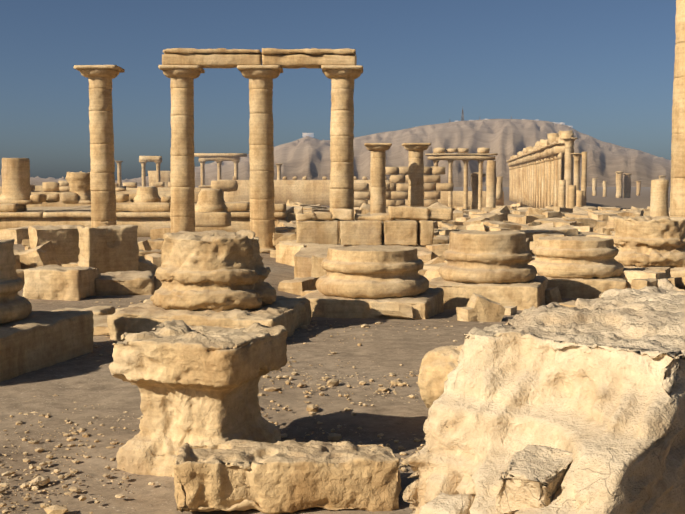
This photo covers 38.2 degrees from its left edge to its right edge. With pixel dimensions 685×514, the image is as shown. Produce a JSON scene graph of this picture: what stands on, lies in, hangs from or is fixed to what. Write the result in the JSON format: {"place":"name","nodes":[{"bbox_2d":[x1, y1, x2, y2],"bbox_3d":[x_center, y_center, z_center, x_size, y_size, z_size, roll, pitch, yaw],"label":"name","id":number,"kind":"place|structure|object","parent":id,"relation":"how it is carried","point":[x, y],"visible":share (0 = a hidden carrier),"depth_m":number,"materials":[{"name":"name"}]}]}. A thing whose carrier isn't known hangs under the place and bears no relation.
{"place":"outdoors","nodes":[
{"label":"outdoors","id":0,"kind":"place"},
{"bbox_2d":[74,65,124,227],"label":"standing column","id":1,"kind":"structure","parent":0,"point":[102,182],"depth_m":23.19,"materials":[{"name":"stone"}]},
{"bbox_2d":[0,119,670,186],"bbox_3d":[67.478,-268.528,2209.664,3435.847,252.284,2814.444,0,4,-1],"label":"mountain ridge","id":2,"kind":"structure","parent":0,"point":[310,159],"depth_m":2074.98,"materials":[{"name":"brown stone"}]},
{"bbox_2d":[302,118,572,136],"bbox_3d":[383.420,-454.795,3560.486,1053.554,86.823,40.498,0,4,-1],"label":"summit buildings","id":3,"kind":"structure","parent":2,"relation":"on","point":[307,134],"depth_m":3548.07,"materials":[{"name":"beige stone"}]},
{"bbox_2d":[449,107,511,122],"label":"hilltop masts","id":4,"kind":"object","parent":2,"relation":"on","point":[462,117],"visible":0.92,"depth_m":3544.10,"materials":[{"name":"metal"}]},
{"bbox_2d":[0,0,675,180],"label":"sky","id":5,"kind":"structure","parent":0,"point":[603,69],"materials":[{"name":"blue"}]},
{"bbox_2d":[0,185,684,513],"bbox_3d":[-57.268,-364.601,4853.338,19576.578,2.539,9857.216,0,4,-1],"label":"desert ground","id":6,"kind":"structure","parent":0,"point":[81,382],"depth_m":7.48,"materials":[{"name":"brown sand"}]},
{"bbox_2d":[0,239,93,381],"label":"column base","id":7,"kind":"object","parent":6,"relation":"on","point":[30,340],"visible":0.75,"depth_m":8.91,"materials":[{"name":"stone"}]},
{"bbox_2d":[16,224,163,335],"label":"fallen blocks","id":8,"kind":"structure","parent":6,"relation":"on","point":[106,258],"depth_m":16.00,"materials":[{"name":"stone"}]},
{"bbox_2d":[0,202,293,236],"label":"stylobate terrace","id":9,"kind":"structure","parent":6,"relation":"on","point":[145,217],"depth_m":30.35,"materials":[{"name":"stone"}]},
{"bbox_2d":[0,158,230,226],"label":"terrace fragments","id":10,"kind":"object","parent":9,"relation":"on","point":[211,208],"visible":0.83,"depth_m":30.81,"materials":[{"name":"stone"}]},
{"bbox_2d":[158,65,204,232],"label":"standing column","id":11,"kind":"structure","parent":6,"relation":"on","point":[182,174],"depth_m":23.24,"materials":[{"name":"stone"}]},
{"bbox_2d":[162,48,356,68],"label":"architrave beam","id":12,"kind":"structure","parent":11,"relation":"on","point":[282,58],"depth_m":23.04,"materials":[{"name":"stone"}]},
{"bbox_2d":[109,320,287,476],"bbox_3d":[-0.858,0.853,5.974,0.877,0.840,0.873,2,5,19],"label":"stone pedestal","id":13,"kind":"object","parent":6,"relation":"on","point":[197,385],"visible":0.9,"depth_m":5.69,"materials":[{"name":"stone"}]},
{"bbox_2d":[115,153,281,186],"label":"colonnade","id":14,"kind":"object","parent":6,"relation":"on","point":[157,175],"visible":0.56,"depth_m":248.03,"materials":[{"name":"stone"}]},
{"bbox_2d":[107,229,311,339],"bbox_3d":[-1.444,0.369,11.159,1.916,1.330,1.904,1,4,11],"label":"column base","id":15,"kind":"object","parent":6,"relation":"on","point":[213,278],"visible":0.69,"depth_m":10.62,"materials":[{"name":"stone"}]},
{"bbox_2d":[0,298,484,513],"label":"gravel pebbles","id":16,"kind":"object","parent":6,"relation":"on","point":[38,481],"visible":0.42,"depth_m":6.41,"materials":[{"name":"stone"}]},
{"bbox_2d":[0,176,503,207],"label":"enclosure wall","id":17,"kind":"structure","parent":6,"relation":"on","point":[304,191],"depth_m":149.54,"materials":[{"name":"stone"}]},
{"bbox_2d":[237,65,282,252],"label":"standing column","id":18,"kind":"structure","parent":6,"relation":"on","point":[261,178],"depth_m":23.24,"materials":[{"name":"stone"}]},
{"bbox_2d":[173,439,401,513],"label":"stone block","id":19,"kind":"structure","parent":6,"relation":"on","point":[287,476],"depth_m":4.98,"materials":[{"name":"stone"}]},
{"bbox_2d":[321,65,362,242],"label":"standing column","id":20,"kind":"structure","parent":6,"relation":"on","point":[342,78],"depth_m":23.27,"materials":[{"name":"stone"}]},
{"bbox_2d":[296,245,443,319],"bbox_3d":[0.402,0.470,13.268,1.752,1.222,1.751,1,4,13],"label":"column base","id":21,"kind":"object","parent":6,"relation":"on","point":[356,281],"visible":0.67,"depth_m":12.65,"materials":[{"name":"stone"}]},
{"bbox_2d":[296,205,452,246],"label":"stone block wall","id":22,"kind":"structure","parent":6,"relation":"on","point":[415,227],"depth_m":21.57,"materials":[{"name":"stone"}]},
{"bbox_2d":[364,143,391,213],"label":"column","id":23,"kind":"structure","parent":6,"relation":"on","point":[377,178],"depth_m":39.56,"materials":[{"name":"stone"}]},
{"bbox_2d":[354,166,453,210],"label":"stone block wall","id":24,"kind":"structure","parent":6,"relation":"on","point":[397,185],"depth_m":74.11,"materials":[{"name":"beige stone"}]},
{"bbox_2d":[402,143,430,206],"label":"column","id":25,"kind":"structure","parent":6,"relation":"on","point":[416,177],"depth_m":41.05,"materials":[{"name":"stone"}]},
{"bbox_2d":[418,345,462,407],"bbox_3d":[0.854,0.880,7.059,0.614,0.535,0.509,2,5,22],"label":"boulder","id":26,"kind":"object","parent":6,"relation":"on","point":[438,365],"visible":0.38,"depth_m":6.96,"materials":[{"name":"stone"}]},
{"bbox_2d":[425,147,502,209],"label":"ruined colonnade","id":27,"kind":"object","parent":6,"relation":"on","point":[494,188],"visible":0.79,"depth_m":94.49,"materials":[{"name":"beige stone"}]},
{"bbox_2d":[429,230,547,309],"bbox_3d":[2.246,0.294,15.353,1.758,1.396,1.751,1,5,16],"label":"column base","id":28,"kind":"object","parent":6,"relation":"on","point":[494,266],"visible":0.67,"depth_m":14.73,"materials":[{"name":"stone"}]},
{"bbox_2d":[506,130,573,208],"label":"colonnade","id":29,"kind":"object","parent":6,"relation":"on","point":[536,172],"depth_m":146.49,"materials":[{"name":"beige stone"}]},
{"bbox_2d":[402,278,684,513],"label":"large stone block","id":30,"kind":"object","parent":6,"relation":"on","point":[557,408],"depth_m":2.70,"materials":[{"name":"stone"}]},
{"bbox_2d":[559,138,586,207],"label":"columns","id":31,"kind":"structure","parent":6,"relation":"on","point":[571,195],"depth_m":109.78,"materials":[{"name":"beige stone"}]},
{"bbox_2d":[528,236,627,298],"bbox_3d":[4.094,0.282,17.449,1.757,1.259,1.750,1,4,13],"label":"column base","id":32,"kind":"object","parent":6,"relation":"on","point":[584,267],"visible":0.56,"depth_m":16.76,"materials":[{"name":"stone"}]},
{"bbox_2d":[592,171,665,197],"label":"tower piers","id":33,"kind":"structure","parent":6,"relation":"on","point":[625,188],"depth_m":261.43,"materials":[{"name":"stone"}]},
{"bbox_2d":[611,216,684,276],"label":"column base","id":34,"kind":"object","parent":6,"relation":"on","point":[647,241],"visible":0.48,"depth_m":18.83,"materials":[{"name":"stone"}]},
{"bbox_2d":[650,178,668,216],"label":"stub column","id":35,"kind":"structure","parent":6,"relation":"on","point":[659,198],"depth_m":26.79,"materials":[{"name":"stone"}]},
{"bbox_2d":[670,0,684,216],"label":"column","id":36,"kind":"structure","parent":6,"relation":"on","point":[677,200],"depth_m":20.67,"materials":[{"name":"stone"}]},
{"bbox_2d":[0,199,684,321],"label":"rubble field","id":37,"kind":"structure","parent":0,"point":[305,260],"depth_m":21.58,"materials":[{"name":"stone"}]}
]}

